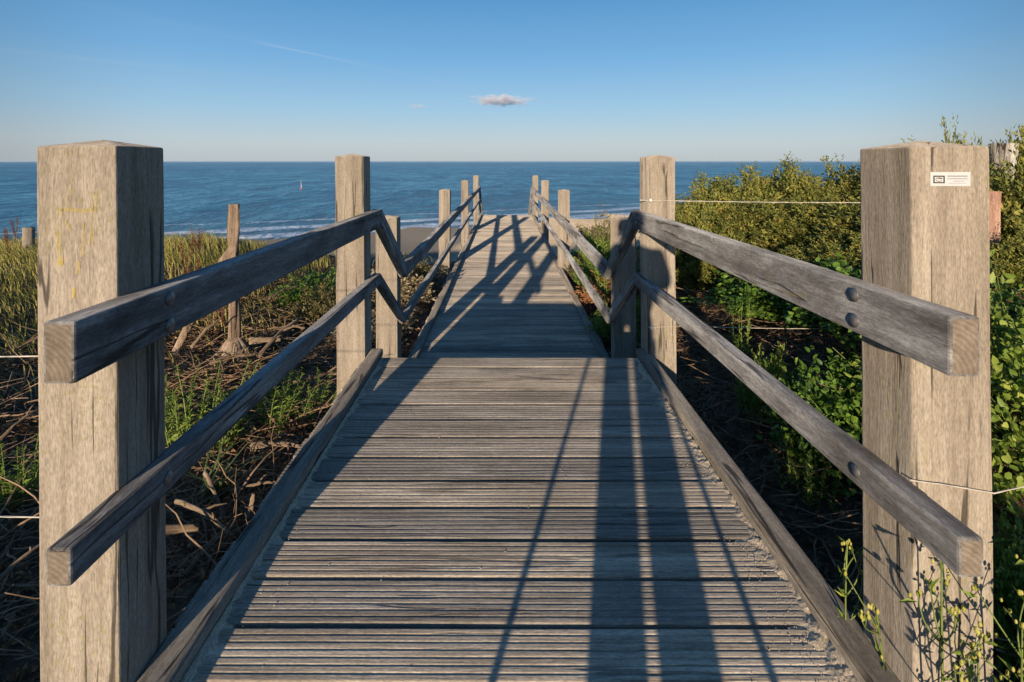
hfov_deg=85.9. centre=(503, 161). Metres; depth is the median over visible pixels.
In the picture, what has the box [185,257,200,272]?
dock plant
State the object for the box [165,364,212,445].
leafy weed
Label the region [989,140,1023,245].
shrub
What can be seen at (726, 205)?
shrub
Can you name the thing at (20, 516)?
fence wire
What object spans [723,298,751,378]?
leafy weed
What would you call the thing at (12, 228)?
dock plant
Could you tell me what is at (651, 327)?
fence wire
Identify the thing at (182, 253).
dock plant
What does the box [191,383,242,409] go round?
fallen branch
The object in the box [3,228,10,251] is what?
dock plant
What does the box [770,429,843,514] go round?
leafy weed
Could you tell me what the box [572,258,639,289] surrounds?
leafy bush
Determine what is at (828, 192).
shrub
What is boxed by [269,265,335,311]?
leafy bush
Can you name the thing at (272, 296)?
fallen branch
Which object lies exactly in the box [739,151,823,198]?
shrub
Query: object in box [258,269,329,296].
shrub
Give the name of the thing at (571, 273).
shrub
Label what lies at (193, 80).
sky
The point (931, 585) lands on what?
flowering weed
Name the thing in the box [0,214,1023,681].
ground
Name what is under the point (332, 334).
shrub
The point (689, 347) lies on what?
fallen branch
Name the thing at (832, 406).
leafy bush
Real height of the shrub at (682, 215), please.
1.152 m
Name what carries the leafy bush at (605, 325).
on the ground at (412, 238)
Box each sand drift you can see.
[181,358,390,681]
[615,358,857,681]
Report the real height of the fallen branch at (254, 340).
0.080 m
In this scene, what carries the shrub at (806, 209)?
on the ground at (412, 238)
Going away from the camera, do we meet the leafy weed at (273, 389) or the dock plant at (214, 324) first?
the leafy weed at (273, 389)
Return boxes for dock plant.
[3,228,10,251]
[10,216,19,239]
[178,237,194,272]
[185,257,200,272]
[191,225,203,264]
[207,308,220,339]
[221,306,224,326]
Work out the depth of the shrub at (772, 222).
5.87 m
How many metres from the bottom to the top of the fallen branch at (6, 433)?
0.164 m
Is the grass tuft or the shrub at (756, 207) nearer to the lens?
the grass tuft
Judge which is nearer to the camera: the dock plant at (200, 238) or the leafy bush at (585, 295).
the leafy bush at (585, 295)
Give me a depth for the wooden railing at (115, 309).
1.40 m
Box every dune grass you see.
[0,230,333,404]
[1,235,639,280]
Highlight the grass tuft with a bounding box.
[185,433,274,505]
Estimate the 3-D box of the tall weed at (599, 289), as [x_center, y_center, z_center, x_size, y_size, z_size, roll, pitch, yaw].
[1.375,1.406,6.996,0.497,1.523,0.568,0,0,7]
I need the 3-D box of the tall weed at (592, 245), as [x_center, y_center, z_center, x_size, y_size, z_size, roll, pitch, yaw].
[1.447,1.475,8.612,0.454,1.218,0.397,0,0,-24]
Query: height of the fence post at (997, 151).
1.503 m
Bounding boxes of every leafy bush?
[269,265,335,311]
[571,230,610,270]
[571,270,640,309]
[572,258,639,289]
[581,294,640,340]
[680,270,817,330]
[729,341,801,424]
[755,344,861,497]
[782,251,1023,349]
[826,249,1023,531]
[992,506,1023,681]
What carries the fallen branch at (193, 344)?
on the ground at (412, 238)
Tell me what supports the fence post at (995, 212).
on the ground at (412, 238)
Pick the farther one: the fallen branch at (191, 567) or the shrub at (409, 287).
the shrub at (409, 287)
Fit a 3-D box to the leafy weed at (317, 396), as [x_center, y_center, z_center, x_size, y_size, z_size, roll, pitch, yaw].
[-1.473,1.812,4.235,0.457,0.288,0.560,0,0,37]
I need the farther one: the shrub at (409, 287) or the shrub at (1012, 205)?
the shrub at (409, 287)
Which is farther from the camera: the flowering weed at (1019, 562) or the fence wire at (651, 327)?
the fence wire at (651, 327)
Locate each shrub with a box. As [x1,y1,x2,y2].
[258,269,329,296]
[270,271,374,329]
[312,269,436,306]
[323,307,421,349]
[371,252,445,287]
[564,262,592,286]
[575,202,638,255]
[637,189,723,281]
[675,169,756,218]
[675,206,749,294]
[681,161,803,212]
[708,196,777,252]
[711,191,812,250]
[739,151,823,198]
[746,196,860,252]
[754,194,842,251]
[764,157,831,208]
[777,238,828,261]
[781,192,1008,253]
[793,232,860,276]
[795,153,859,200]
[799,165,860,209]
[819,135,914,211]
[941,113,1004,189]
[988,124,1023,184]
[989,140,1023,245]
[990,221,1023,292]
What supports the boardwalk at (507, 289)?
on the ground at (412, 238)
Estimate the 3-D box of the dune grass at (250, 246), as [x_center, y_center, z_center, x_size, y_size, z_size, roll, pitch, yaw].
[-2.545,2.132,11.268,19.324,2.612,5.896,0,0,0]
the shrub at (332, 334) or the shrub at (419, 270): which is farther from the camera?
the shrub at (419, 270)
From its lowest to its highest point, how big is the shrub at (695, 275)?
0.994 m
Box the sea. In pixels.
[0,161,859,244]
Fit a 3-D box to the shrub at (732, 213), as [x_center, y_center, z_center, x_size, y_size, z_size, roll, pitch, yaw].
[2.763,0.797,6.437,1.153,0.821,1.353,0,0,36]
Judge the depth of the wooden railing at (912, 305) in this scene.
1.41 m
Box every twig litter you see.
[0,262,432,681]
[587,237,1023,681]
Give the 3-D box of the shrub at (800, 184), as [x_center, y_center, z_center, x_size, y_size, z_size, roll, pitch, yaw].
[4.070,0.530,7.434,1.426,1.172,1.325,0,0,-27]
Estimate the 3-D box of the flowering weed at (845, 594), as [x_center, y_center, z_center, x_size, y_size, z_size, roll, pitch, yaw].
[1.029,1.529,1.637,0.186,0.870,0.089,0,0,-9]
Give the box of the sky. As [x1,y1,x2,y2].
[0,0,1023,160]
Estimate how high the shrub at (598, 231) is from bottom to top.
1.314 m
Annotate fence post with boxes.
[22,227,34,254]
[988,143,1018,187]
[989,190,1000,246]
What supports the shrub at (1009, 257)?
on the ground at (412, 238)
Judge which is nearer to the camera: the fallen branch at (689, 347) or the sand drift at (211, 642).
the sand drift at (211, 642)
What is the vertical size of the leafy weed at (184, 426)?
0.553 m
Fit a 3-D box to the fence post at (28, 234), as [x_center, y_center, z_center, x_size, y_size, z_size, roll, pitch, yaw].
[-7.779,1.439,8.999,0.186,0.723,0.191,0,0,0]
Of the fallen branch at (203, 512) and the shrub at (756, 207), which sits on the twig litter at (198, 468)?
the fallen branch at (203, 512)
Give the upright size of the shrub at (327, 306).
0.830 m
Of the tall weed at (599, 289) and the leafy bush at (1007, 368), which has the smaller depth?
the leafy bush at (1007, 368)
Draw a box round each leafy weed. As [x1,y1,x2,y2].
[0,426,38,512]
[165,359,260,455]
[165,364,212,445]
[207,369,315,441]
[248,364,301,406]
[277,367,336,422]
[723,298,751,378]
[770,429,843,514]
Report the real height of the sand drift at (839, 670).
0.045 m
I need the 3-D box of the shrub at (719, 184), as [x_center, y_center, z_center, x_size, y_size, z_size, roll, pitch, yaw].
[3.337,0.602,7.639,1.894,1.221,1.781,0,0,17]
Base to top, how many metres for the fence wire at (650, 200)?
0.049 m
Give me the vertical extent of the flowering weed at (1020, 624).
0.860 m
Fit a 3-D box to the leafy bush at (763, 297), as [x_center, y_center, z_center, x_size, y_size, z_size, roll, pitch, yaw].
[2.611,1.161,5.006,1.651,0.512,1.568,0,0,-43]
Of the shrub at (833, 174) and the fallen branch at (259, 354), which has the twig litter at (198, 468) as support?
the fallen branch at (259, 354)
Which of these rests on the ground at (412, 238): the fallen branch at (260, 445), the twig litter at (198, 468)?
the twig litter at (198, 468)
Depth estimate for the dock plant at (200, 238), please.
8.85 m
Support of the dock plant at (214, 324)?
on the ground at (412, 238)
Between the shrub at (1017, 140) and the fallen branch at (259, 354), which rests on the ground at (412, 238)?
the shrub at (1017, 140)
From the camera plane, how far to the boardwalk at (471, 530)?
1.97 m
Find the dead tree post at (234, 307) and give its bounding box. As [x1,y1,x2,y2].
[170,204,255,366]
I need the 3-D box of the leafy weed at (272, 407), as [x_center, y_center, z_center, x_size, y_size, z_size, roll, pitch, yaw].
[-1.755,1.766,3.995,0.724,0.361,0.591,0,0,-27]
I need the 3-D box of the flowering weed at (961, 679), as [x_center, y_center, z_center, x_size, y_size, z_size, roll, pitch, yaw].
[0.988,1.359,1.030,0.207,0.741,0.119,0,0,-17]
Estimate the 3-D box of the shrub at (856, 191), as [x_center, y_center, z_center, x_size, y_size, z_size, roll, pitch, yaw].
[4.563,0.407,6.625,1.708,1.456,1.619,0,0,35]
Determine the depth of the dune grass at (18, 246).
7.69 m
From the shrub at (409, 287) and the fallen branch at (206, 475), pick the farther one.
the shrub at (409, 287)
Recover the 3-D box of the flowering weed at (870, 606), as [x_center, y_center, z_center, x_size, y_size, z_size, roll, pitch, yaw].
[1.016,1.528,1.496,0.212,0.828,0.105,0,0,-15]
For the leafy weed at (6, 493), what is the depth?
3.04 m
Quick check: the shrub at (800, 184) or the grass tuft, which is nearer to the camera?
the grass tuft
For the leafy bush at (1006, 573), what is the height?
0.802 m
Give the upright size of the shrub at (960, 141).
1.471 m
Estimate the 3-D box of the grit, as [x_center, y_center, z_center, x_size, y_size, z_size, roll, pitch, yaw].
[0.039,1.409,2.479,1.779,0.003,2.756,0,0,0]
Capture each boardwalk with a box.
[137,348,900,681]
[408,214,609,357]
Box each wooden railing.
[37,140,482,681]
[528,141,992,681]
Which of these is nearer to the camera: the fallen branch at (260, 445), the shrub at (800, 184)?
the fallen branch at (260, 445)
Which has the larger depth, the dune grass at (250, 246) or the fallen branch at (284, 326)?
the dune grass at (250, 246)
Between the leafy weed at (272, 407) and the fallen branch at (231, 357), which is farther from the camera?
the fallen branch at (231, 357)
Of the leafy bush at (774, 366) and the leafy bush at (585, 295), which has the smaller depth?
the leafy bush at (774, 366)
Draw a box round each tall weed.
[581,221,609,275]
[593,212,610,325]
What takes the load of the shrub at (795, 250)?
on the ground at (412, 238)
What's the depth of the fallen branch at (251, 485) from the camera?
3.03 m
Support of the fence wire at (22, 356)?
attached to the wooden railing at (115, 309)
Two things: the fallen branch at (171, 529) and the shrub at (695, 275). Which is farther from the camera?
the shrub at (695, 275)
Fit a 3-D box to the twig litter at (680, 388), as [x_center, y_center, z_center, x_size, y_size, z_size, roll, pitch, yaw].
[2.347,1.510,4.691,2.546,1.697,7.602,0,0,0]
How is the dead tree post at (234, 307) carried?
on the ground at (412, 238)
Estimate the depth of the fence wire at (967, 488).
1.38 m
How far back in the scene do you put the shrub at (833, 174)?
7.31 m
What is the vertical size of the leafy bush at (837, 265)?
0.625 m
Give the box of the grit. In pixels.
[262,362,786,667]
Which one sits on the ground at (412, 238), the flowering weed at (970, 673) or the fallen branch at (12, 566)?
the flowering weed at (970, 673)
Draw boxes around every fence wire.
[0,355,37,356]
[0,516,38,517]
[640,198,860,202]
[648,326,835,329]
[910,479,1023,493]
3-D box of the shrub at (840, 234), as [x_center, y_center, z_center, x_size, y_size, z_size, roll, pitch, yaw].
[3.563,0.566,5.051,1.556,0.830,1.644,0,0,10]
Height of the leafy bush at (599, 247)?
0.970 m
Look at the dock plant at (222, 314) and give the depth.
6.42 m
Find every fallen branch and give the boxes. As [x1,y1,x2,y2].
[0,402,38,439]
[0,545,38,578]
[166,524,199,535]
[174,499,233,536]
[183,524,236,575]
[190,318,219,347]
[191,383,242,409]
[203,471,225,518]
[209,345,254,365]
[231,472,276,491]
[246,493,254,519]
[249,337,280,344]
[250,440,299,450]
[256,317,304,357]
[267,281,298,299]
[267,314,307,329]
[293,366,336,382]
[677,344,703,350]
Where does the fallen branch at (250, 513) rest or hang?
on the ground at (412, 238)
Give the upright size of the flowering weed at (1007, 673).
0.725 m
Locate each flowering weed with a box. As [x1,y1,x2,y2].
[835,536,862,619]
[837,564,887,669]
[898,558,997,681]
[952,584,1023,681]
[954,626,1004,681]
[959,676,967,681]
[991,669,1023,681]
[998,554,1023,681]
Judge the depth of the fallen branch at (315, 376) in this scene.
4.57 m
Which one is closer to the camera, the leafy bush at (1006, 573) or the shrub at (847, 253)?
the leafy bush at (1006, 573)
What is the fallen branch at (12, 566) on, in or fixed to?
on the twig litter at (198, 468)

